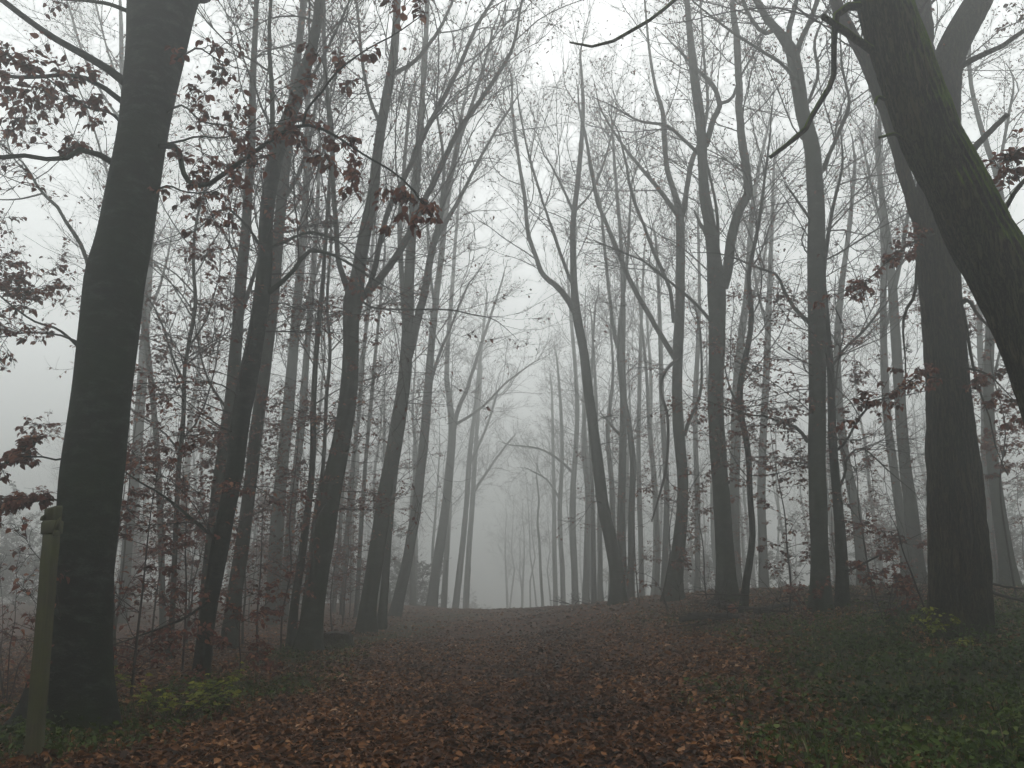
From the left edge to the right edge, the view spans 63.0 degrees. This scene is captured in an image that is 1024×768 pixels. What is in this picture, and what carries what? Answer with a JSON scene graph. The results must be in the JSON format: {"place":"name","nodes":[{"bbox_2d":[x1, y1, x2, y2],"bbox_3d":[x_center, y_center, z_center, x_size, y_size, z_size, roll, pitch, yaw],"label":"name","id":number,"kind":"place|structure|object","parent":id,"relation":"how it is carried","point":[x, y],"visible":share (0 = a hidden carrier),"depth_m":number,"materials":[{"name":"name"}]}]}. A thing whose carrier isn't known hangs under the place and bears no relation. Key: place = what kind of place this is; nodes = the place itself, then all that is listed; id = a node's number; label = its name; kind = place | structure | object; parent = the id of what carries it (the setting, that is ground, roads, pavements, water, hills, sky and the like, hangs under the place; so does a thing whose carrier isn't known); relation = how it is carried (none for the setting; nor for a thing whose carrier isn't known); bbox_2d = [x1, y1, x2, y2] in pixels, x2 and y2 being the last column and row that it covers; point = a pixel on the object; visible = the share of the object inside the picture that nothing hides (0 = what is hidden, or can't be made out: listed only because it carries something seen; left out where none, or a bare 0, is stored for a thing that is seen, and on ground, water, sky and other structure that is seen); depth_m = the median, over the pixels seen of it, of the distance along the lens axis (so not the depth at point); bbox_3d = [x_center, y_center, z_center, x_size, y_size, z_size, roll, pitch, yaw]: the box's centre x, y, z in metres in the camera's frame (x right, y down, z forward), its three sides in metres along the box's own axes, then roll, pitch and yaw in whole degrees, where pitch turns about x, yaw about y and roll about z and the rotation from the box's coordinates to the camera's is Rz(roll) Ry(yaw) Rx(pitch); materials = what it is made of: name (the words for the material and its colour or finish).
{"place":"outdoors","nodes":[
{"label":"outdoors","id":0,"kind":"place"},
{"bbox_2d":[0,585,1023,767],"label":"ground","id":1,"kind":"structure","parent":0,"point":[552,619],"depth_m":12.54,"materials":[{"name":"brown soil"}]},
{"bbox_2d":[0,544,37,700],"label":"bare shrub","id":2,"kind":"object","parent":1,"relation":"on","point":[13,637],"visible":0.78,"depth_m":11.00,"materials":[{"name":"brown plant"}]},
{"bbox_2d":[23,506,63,757],"bbox_3d":[-3.949,2.236,7.024,0.180,2.414,0.147,-2,-13,-1],"label":"wooden post","id":3,"kind":"object","parent":1,"relation":"on","point":[52,523],"visible":0.98,"depth_m":7.03,"materials":[{"name":"brown wood"}]},
{"bbox_2d":[0,3,125,667],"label":"beech tree","id":4,"kind":"object","parent":1,"relation":"on","point":[66,222],"visible":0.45,"depth_m":16.05,"materials":[{"name":"grey plant"}]},
{"bbox_2d":[5,516,170,687],"bbox_3d":[-4.587,2.572,8.723,1.211,2.240,1.985,-7,-15,29],"label":"bare shrub","id":5,"kind":"object","parent":1,"relation":"on","point":[59,579],"visible":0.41,"depth_m":8.58,"materials":[{"name":"brown plant"}]},
{"bbox_2d":[0,0,225,634],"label":"beech tree","id":6,"kind":"object","parent":1,"relation":"on","point":[162,614],"visible":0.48,"depth_m":26.44,"materials":[{"name":"grey plant"}]},
{"bbox_2d":[115,366,166,629],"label":"understory sapling","id":7,"kind":"object","parent":1,"relation":"on","point":[143,607],"visible":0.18,"depth_m":18.48,"materials":[{"name":"brown plant"}]},
{"bbox_2d":[115,397,191,608],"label":"understory sapling","id":8,"kind":"object","parent":1,"relation":"on","point":[139,488],"visible":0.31,"depth_m":18.12,"materials":[{"name":"brown plant"}]},
{"bbox_2d":[113,437,209,695],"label":"beech sapling","id":9,"kind":"object","parent":1,"relation":"on","point":[126,518],"visible":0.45,"depth_m":11.23,"materials":[{"name":"brown plant"}]},
{"bbox_2d":[86,1,237,623],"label":"beech tree","id":10,"kind":"object","parent":1,"relation":"on","point":[134,484],"visible":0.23,"depth_m":32.93,"materials":[{"name":"grey plant"}]},
{"bbox_2d":[116,338,234,653],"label":"beech sapling","id":11,"kind":"object","parent":1,"relation":"on","point":[196,564],"visible":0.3,"depth_m":17.98,"materials":[{"name":"brown plant"}]},
{"bbox_2d":[18,28,335,659],"bbox_3d":[-8.285,-1.276,17.519,8.819,14.094,6.213,-3,-13,13],"label":"beech tree","id":12,"kind":"object","parent":1,"relation":"on","point":[205,464],"visible":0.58,"depth_m":17.56,"materials":[{"name":"grey plant"}]},
{"bbox_2d":[114,662,248,718],"bbox_3d":[-3.781,3.469,9.392,1.517,0.692,0.995,10,-17,-38],"label":"maple bush","id":13,"kind":"object","parent":1,"relation":"on","point":[172,703],"visible":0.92,"depth_m":9.43,"materials":[{"name":"green plant"}]},
{"bbox_2d":[148,241,229,605],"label":"forest tree","id":14,"kind":"object","parent":1,"relation":"on","point":[187,459],"visible":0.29,"depth_m":48.28,"materials":[{"name":"grey plant"}]},
{"bbox_2d":[130,410,268,670],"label":"beech sapling","id":15,"kind":"object","parent":1,"relation":"on","point":[207,441],"visible":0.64,"depth_m":14.83,"materials":[{"name":"brown plant"}]},
{"bbox_2d":[167,292,231,600],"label":"forest tree","id":16,"kind":"object","parent":1,"relation":"on","point":[201,456],"visible":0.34,"depth_m":54.87,"materials":[{"name":"grey plant"}]},
{"bbox_2d":[143,456,267,630],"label":"understory sapling","id":17,"kind":"object","parent":1,"relation":"on","point":[188,559],"visible":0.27,"depth_m":25.64,"materials":[{"name":"brown plant"}]},
{"bbox_2d":[0,0,442,737],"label":"beech tree","id":18,"kind":"object","parent":1,"relation":"on","point":[94,448],"visible":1,"depth_m":9.14,"materials":[{"name":"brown plant"}]},
{"bbox_2d":[182,456,285,664],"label":"beech sapling","id":19,"kind":"object","parent":1,"relation":"on","point":[224,592],"visible":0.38,"depth_m":15.27,"materials":[{"name":"brown plant"}]},
{"bbox_2d":[185,569,295,684],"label":"beech sapling","id":20,"kind":"object","parent":1,"relation":"on","point":[257,657],"visible":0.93,"depth_m":12.43,"materials":[{"name":"brown plant"}]},
{"bbox_2d":[183,434,300,644],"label":"understory sapling","id":21,"kind":"object","parent":1,"relation":"on","point":[250,568],"visible":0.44,"depth_m":20.09,"materials":[{"name":"brown plant"}]},
{"bbox_2d":[0,0,500,681],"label":"beech tree","id":22,"kind":"object","parent":1,"relation":"on","point":[238,430],"visible":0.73,"depth_m":13.22,"materials":[{"name":"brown plant"}]},
{"bbox_2d":[133,0,386,654],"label":"beech tree","id":23,"kind":"object","parent":1,"relation":"on","point":[234,359],"visible":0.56,"depth_m":18.47,"materials":[{"name":"grey plant"}]},
{"bbox_2d":[226,398,324,654],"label":"beech sapling","id":24,"kind":"object","parent":1,"relation":"on","point":[299,464],"visible":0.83,"depth_m":17.39,"materials":[{"name":"brown plant"}]},
{"bbox_2d":[172,0,416,648],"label":"beech tree","id":25,"kind":"object","parent":1,"relation":"on","point":[244,528],"visible":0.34,"depth_m":19.53,"materials":[{"name":"grey plant"}]},
{"bbox_2d":[211,0,379,624],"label":"beech tree","id":26,"kind":"object","parent":1,"relation":"on","point":[291,373],"visible":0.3,"depth_m":29.24,"materials":[{"name":"grey plant"}]},
{"bbox_2d":[212,106,384,621],"bbox_3d":[-8.315,-1.453,32.490,6.298,21.665,5.853,0,-13,0],"label":"beech tree","id":27,"kind":"object","parent":1,"relation":"on","point":[305,369],"visible":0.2,"depth_m":31.72,"materials":[{"name":"grey plant"}]},
{"bbox_2d":[181,6,436,650],"bbox_3d":[-4.495,-2.133,18.823,5.528,16.352,4.381,0,-13,0],"label":"beech tree","id":28,"kind":"object","parent":1,"relation":"on","point":[291,629],"visible":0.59,"depth_m":18.30,"materials":[{"name":"grey plant"}]},
{"bbox_2d":[257,478,366,630],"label":"understory sapling","id":29,"kind":"object","parent":1,"relation":"on","point":[337,577],"visible":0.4,"depth_m":19.97,"materials":[{"name":"brown plant"}]},
{"bbox_2d":[263,249,370,604],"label":"forest tree","id":30,"kind":"object","parent":1,"relation":"on","point":[320,406],"visible":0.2,"depth_m":46.22,"materials":[{"name":"grey plant"}]},
{"bbox_2d":[323,631,354,649],"bbox_3d":[-3.890,5.826,18.679,1.264,0.565,1.100,0,-13,0],"label":"tree stump","id":31,"kind":"object","parent":1,"relation":"on","point":[332,638],"visible":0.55,"depth_m":18.43,"materials":[{"name":"wood"}]},
{"bbox_2d":[286,473,396,629],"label":"understory sapling","id":32,"kind":"object","parent":1,"relation":"on","point":[338,554],"visible":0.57,"depth_m":24.90,"materials":[{"name":"brown plant"}]},
{"bbox_2d":[240,88,449,618],"bbox_3d":[-4.331,-0.726,20.785,5.914,14.493,5.008,0,-13,0],"label":"beech tree","id":33,"kind":"object","parent":1,"relation":"on","point":[329,352],"visible":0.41,"depth_m":21.17,"materials":[{"name":"grey plant"}]},
{"bbox_2d":[300,486,402,623],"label":"understory sapling","id":34,"kind":"object","parent":1,"relation":"on","point":[351,524],"visible":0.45,"depth_m":26.87,"materials":[{"name":"plant"}]},
{"bbox_2d":[296,110,410,614],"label":"beech tree","id":35,"kind":"object","parent":1,"relation":"on","point":[353,458],"visible":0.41,"depth_m":36.27,"materials":[{"name":"grey plant"}]},
{"bbox_2d":[303,164,405,612],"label":"beech tree","id":36,"kind":"object","parent":1,"relation":"on","point":[334,600],"visible":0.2,"depth_m":38.98,"materials":[{"name":"grey plant"}]},
{"bbox_2d":[299,145,425,617],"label":"beech tree","id":37,"kind":"object","parent":1,"relation":"on","point":[358,573],"visible":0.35,"depth_m":34.09,"materials":[{"name":"grey plant"}]},
{"bbox_2d":[328,432,412,601],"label":"beech sapling","id":38,"kind":"object","parent":1,"relation":"on","point":[333,562],"visible":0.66,"depth_m":24.84,"materials":[{"name":"brown plant"}]},
{"bbox_2d":[360,312,427,602],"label":"forest tree","id":39,"kind":"object","parent":1,"relation":"on","point":[389,593],"visible":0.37,"depth_m":48.10,"materials":[{"name":"grey plant"}]},
{"bbox_2d":[365,289,458,605],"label":"forest tree","id":40,"kind":"object","parent":1,"relation":"on","point":[412,584],"visible":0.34,"depth_m":50.38,"materials":[{"name":"grey plant"}]},
{"bbox_2d":[341,1,493,629],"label":"beech tree","id":41,"kind":"object","parent":1,"relation":"on","point":[382,622],"visible":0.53,"depth_m":26.75,"materials":[{"name":"grey plant"}]},
{"bbox_2d":[418,384,475,582],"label":"forest tree","id":42,"kind":"object","parent":1,"relation":"on","point":[434,524],"visible":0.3,"depth_m":70.47,"materials":[{"name":"grey plant"}]},
{"bbox_2d":[227,0,681,654],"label":"beech tree","id":43,"kind":"object","parent":1,"relation":"on","point":[309,632],"visible":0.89,"depth_m":18.32,"materials":[{"name":"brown plant"}]},
{"bbox_2d":[369,0,541,616],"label":"beech tree","id":44,"kind":"object","parent":1,"relation":"on","point":[397,604],"visible":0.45,"depth_m":34.26,"materials":[{"name":"grey plant"}]},
{"bbox_2d":[424,307,488,607],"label":"forest tree","id":45,"kind":"object","parent":1,"relation":"on","point":[444,585],"visible":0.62,"depth_m":56.58,"materials":[{"name":"grey plant"}]},
{"bbox_2d":[325,0,589,634],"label":"beech tree","id":46,"kind":"object","parent":1,"relation":"on","point":[366,621],"visible":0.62,"depth_m":24.32,"materials":[{"name":"grey plant"}]},
{"bbox_2d":[437,260,529,608],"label":"beech tree","id":47,"kind":"object","parent":1,"relation":"on","point":[459,571],"visible":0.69,"depth_m":60.17,"materials":[{"name":"grey plant"}]},
{"bbox_2d":[422,137,575,606],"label":"beech tree","id":48,"kind":"object","parent":1,"relation":"on","point":[433,592],"visible":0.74,"depth_m":46.86,"materials":[{"name":"grey plant"}]},
{"bbox_2d":[458,327,541,607],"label":"beech tree","id":49,"kind":"object","parent":1,"relation":"on","point":[467,575],"visible":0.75,"depth_m":66.04,"materials":[{"name":"grey plant"}]},
{"bbox_2d":[0,582,1022,767],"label":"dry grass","id":50,"kind":"structure","parent":1,"relation":"on","point":[748,687],"depth_m":8.42,"materials":[{"name":"green plant"}]},
{"bbox_2d":[0,578,1023,767],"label":"fallen leaves","id":51,"kind":"object","parent":1,"relation":"on","point":[504,688],"depth_m":9.71,"materials":[{"name":"brown plant"}]},
{"bbox_2d":[0,577,1023,767],"bbox_3d":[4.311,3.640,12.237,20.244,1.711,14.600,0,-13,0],"label":"ground cover","id":52,"kind":"object","parent":1,"relation":"on","point":[20,732],"visible":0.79,"depth_m":8.41,"materials":[{"name":"green plant"}]},
{"bbox_2d":[0,378,1023,608],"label":"distant woods","id":53,"kind":"object","parent":1,"relation":"on","point":[9,576],"visible":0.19,"depth_m":73.76,"materials":[{"name":"grey plant"}]},
{"bbox_2d":[0,585,1023,767],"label":"twig debris","id":54,"kind":"object","parent":1,"relation":"on","point":[557,696],"visible":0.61,"depth_m":9.21,"materials":[{"name":"brown plant"}]},
{"bbox_2d":[521,442,552,606],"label":"beech tree","id":55,"kind":"object","parent":1,"relation":"on","point":[540,565],"visible":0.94,"depth_m":64.76,"materials":[{"name":"grey plant"}]},
{"bbox_2d":[479,311,599,604],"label":"beech tree","id":56,"kind":"object","parent":1,"relation":"on","point":[559,494],"visible":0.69,"depth_m":58.73,"materials":[{"name":"grey plant"}]},
{"bbox_2d":[471,225,609,604],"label":"beech tree","id":57,"kind":"object","parent":1,"relation":"on","point":[573,543],"visible":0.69,"depth_m":53.75,"materials":[{"name":"grey plant"}]},
{"bbox_2d":[525,340,579,605],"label":"beech tree","id":58,"kind":"object","parent":1,"relation":"on","point":[554,550],"visible":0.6,"depth_m":68.88,"materials":[{"name":"grey plant"}]},
{"bbox_2d":[432,0,685,605],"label":"beech tree","id":59,"kind":"object","parent":1,"relation":"on","point":[617,593],"visible":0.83,"depth_m":26.69,"materials":[{"name":"grey plant"}]},
{"bbox_2d":[542,302,619,600],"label":"forest tree","id":60,"kind":"object","parent":1,"relation":"on","point":[587,443],"visible":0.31,"depth_m":55.89,"materials":[{"name":"grey plant"}]},
{"bbox_2d":[533,226,642,603],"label":"forest tree","id":61,"kind":"object","parent":1,"relation":"on","point":[586,581],"visible":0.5,"depth_m":47.55,"materials":[{"name":"grey plant"}]},
{"bbox_2d":[541,248,657,601],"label":"beech tree","id":62,"kind":"object","parent":1,"relation":"on","point":[593,571],"visible":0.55,"depth_m":40.14,"materials":[{"name":"grey plant"}]},
{"bbox_2d":[557,283,642,601],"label":"beech tree","id":63,"kind":"object","parent":1,"relation":"on","point":[600,594],"visible":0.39,"depth_m":45.80,"materials":[{"name":"grey plant"}]},
{"bbox_2d":[522,33,686,583],"bbox_3d":[4.029,-2.869,33.422,5.862,23.019,6.497,5,-14,-22],"label":"beech tree","id":64,"kind":"object","parent":1,"relation":"on","point":[622,476],"visible":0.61,"depth_m":33.71,"materials":[{"name":"grey plant"}]},
{"bbox_2d":[571,204,657,597],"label":"forest tree","id":65,"kind":"object","parent":1,"relation":"on","point":[611,491],"visible":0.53,"depth_m":42.45,"materials":[{"name":"grey plant"}]},
{"bbox_2d":[586,257,696,595],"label":"forest tree","id":66,"kind":"object","parent":1,"relation":"on","point":[651,404],"visible":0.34,"depth_m":53.96,"materials":[{"name":"grey plant"}]},
{"bbox_2d":[614,428,669,597],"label":"understory sapling","id":67,"kind":"object","parent":1,"relation":"on","point":[621,537],"visible":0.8,"depth_m":26.86,"materials":[{"name":"grey plant"}]},
{"bbox_2d":[589,177,698,594],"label":"beech tree","id":68,"kind":"object","parent":1,"relation":"on","point":[665,549],"visible":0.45,"depth_m":39.21,"materials":[{"name":"grey plant"}]},
{"bbox_2d":[597,198,692,596],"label":"beech tree","id":69,"kind":"object","parent":1,"relation":"on","point":[639,513],"visible":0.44,"depth_m":45.20,"materials":[{"name":"grey plant"}]},
{"bbox_2d":[563,74,732,598],"bbox_3d":[5.112,-1.863,30.800,6.865,19.702,5.001,-12,-18,43],"label":"beech tree","id":70,"kind":"object","parent":1,"relation":"on","point":[630,588],"visible":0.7,"depth_m":30.99,"materials":[{"name":"grey plant"}]},
{"bbox_2d":[590,212,708,594],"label":"beech tree","id":71,"kind":"object","parent":1,"relation":"on","point":[657,554],"visible":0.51,"depth_m":42.02,"materials":[{"name":"grey plant"}]},
{"bbox_2d":[533,0,777,601],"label":"beech tree","id":72,"kind":"object","parent":1,"relation":"on","point":[680,448],"visible":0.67,"depth_m":25.69,"materials":[{"name":"grey plant"}]},
{"bbox_2d":[630,357,697,545],"bbox_3d":[4.114,1.692,22.856,1.587,5.518,1.990,0,-13,0],"label":"hanging branch","id":73,"kind":"object","parent":72,"relation":"hanging from","point":[667,368],"visible":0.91,"depth_m":23.10,"materials":[{"name":"grey plant"}]},
{"bbox_2d":[615,452,737,609],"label":"understory sapling","id":74,"kind":"object","parent":1,"relation":"on","point":[686,560],"visible":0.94,"depth_m":20.67,"materials":[{"name":"brown plant"}]},
{"bbox_2d":[482,0,876,602],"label":"beech tree","id":75,"kind":"object","parent":1,"relation":"on","point":[725,556],"visible":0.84,"depth_m":21.60,"materials":[{"name":"grey plant"}]},
{"bbox_2d":[647,144,741,591],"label":"beech tree","id":76,"kind":"object","parent":1,"relation":"on","point":[697,580],"visible":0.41,"depth_m":41.10,"materials":[{"name":"grey plant"}]},
{"bbox_2d":[669,298,767,578],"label":"forest tree","id":77,"kind":"object","parent":1,"relation":"on","point":[712,530],"visible":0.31,"depth_m":50.14,"materials":[{"name":"grey plant"}]},
{"bbox_2d":[586,0,866,612],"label":"beech tree","id":78,"kind":"object","parent":1,"relation":"on","point":[740,385],"visible":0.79,"depth_m":18.63,"materials":[{"name":"grey plant"}]},
{"bbox_2d":[713,89,806,587],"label":"beech tree","id":79,"kind":"object","parent":1,"relation":"on","point":[763,573],"visible":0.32,"depth_m":35.78,"materials":[{"name":"grey plant"}]},
{"bbox_2d":[697,40,826,588],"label":"beech tree","id":80,"kind":"object","parent":1,"relation":"on","point":[735,507],"visible":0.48,"depth_m":35.28,"materials":[{"name":"grey plant"}]},
{"bbox_2d":[748,344,803,582],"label":"forest tree","id":81,"kind":"object","parent":1,"relation":"on","point":[778,506],"visible":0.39,"depth_m":60.13,"materials":[{"name":"grey plant"}]},
{"bbox_2d":[728,403,834,611],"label":"beech sapling","id":82,"kind":"object","parent":1,"relation":"on","point":[761,549],"visible":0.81,"depth_m":17.50,"materials":[{"name":"brown plant"}]},
{"bbox_2d":[569,0,1023,423],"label":"oak tree","id":83,"kind":"object","parent":1,"relation":"on","point":[981,233],"visible":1,"depth_m":7.48,"materials":[{"name":"brown plant"}]},
{"bbox_2d":[782,576,829,627],"bbox_3d":[5.109,3.826,14.521,0.657,0.965,0.886,-11,-17,39],"label":"shrub","id":84,"kind":"object","parent":1,"relation":"on","point":[791,589],"visible":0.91,"depth_m":14.62,"materials":[{"name":"green plant"}]},
{"bbox_2d":[606,0,1023,613],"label":"beech tree","id":85,"kind":"object","parent":1,"relation":"on","point":[816,226],"visible":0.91,"depth_m":17.26,"materials":[{"name":"grey plant"}]},
{"bbox_2d":[645,0,1023,643],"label":"oak tree","id":86,"kind":"object","parent":1,"relation":"on","point":[960,571],"visible":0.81,"depth_m":11.76,"materials":[{"name":"brown plant"}]},
{"bbox_2d":[767,54,908,585],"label":"beech tree","id":87,"kind":"object","parent":1,"relation":"on","point":[859,553],"visible":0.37,"depth_m":31.29,"materials":[{"name":"grey plant"}]},
{"bbox_2d":[800,414,887,598],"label":"beech sapling","id":88,"kind":"object","parent":1,"relation":"on","point":[857,526],"visible":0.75,"depth_m":16.61,"materials":[{"name":"grey plant"}]},
{"bbox_2d":[797,263,895,583],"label":"forest tree","id":89,"kind":"object","parent":1,"relation":"on","point":[869,487],"visible":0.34,"depth_m":49.64,"materials":[{"name":"grey plant"}]},
{"bbox_2d":[724,46,1000,606],"bbox_3d":[8.348,-1.496,18.762,8.869,13.148,6.051,6,-14,-23],"label":"beech tree","id":90,"kind":"object","parent":1,"relation":"on","point":[842,563],"visible":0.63,"depth_m":17.41,"materials":[{"name":"grey plant"}]},
{"bbox_2d":[853,554,919,621],"bbox_3d":[5.971,3.284,13.205,0.937,1.200,1.111,-7,-15,28],"label":"shrub","id":91,"kind":"object","parent":1,"relation":"on","point":[899,577],"visible":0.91,"depth_m":13.05,"materials":[{"name":"green plant"}]},
{"bbox_2d":[759,52,1023,584],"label":"beech tree","id":92,"kind":"object","parent":1,"relation":"on","point":[911,512],"visible":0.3,"depth_m":26.42,"materials":[{"name":"grey plant"}]},
{"bbox_2d":[815,75,982,576],"bbox_3d":[13.546,-2.492,30.185,6.508,20.027,5.169,-12,-18,42],"label":"beech tree","id":93,"kind":"object","parent":1,"relation":"on","point":[896,490],"visible":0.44,"depth_m":29.83,"materials":[{"name":"grey plant"}]},
{"bbox_2d":[910,607,976,650],"bbox_3d":[5.385,3.103,10.429,0.759,0.620,0.448,-7,-15,26],"label":"shrub","id":94,"kind":"object","parent":1,"relation":"on","point":[956,620],"visible":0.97,"depth_m":10.44,"materials":[{"name":"green plant"}]},
{"bbox_2d":[869,0,1023,586],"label":"beech tree","id":95,"kind":"object","parent":1,"relation":"on","point":[1003,564],"visible":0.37,"depth_m":22.72,"materials":[{"name":"grey plant"}]},
{"bbox_2d":[900,122,1020,582],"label":"beech tree","id":96,"kind":"object","parent":1,"relation":"on","point":[980,338],"visible":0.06,"depth_m":32.57,"materials":[{"name":"grey plant"}]},
{"bbox_2d":[961,277,1023,597],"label":"beech sapling","id":97,"kind":"object","parent":1,"relation":"on","point":[1003,452],"visible":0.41,"depth_m":15.81,"materials":[{"name":"grey plant"}]},
{"bbox_2d":[977,431,1023,583],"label":"understory sapling","id":98,"kind":"object","parent":1,"relation":"on","point":[993,543],"visible":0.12,"depth_m":25.33,"materials":[{"name":"grey plant"}]},
{"bbox_2d":[0,0,1023,608],"label":"sky","id":99,"kind":"structure","parent":0,"point":[31,390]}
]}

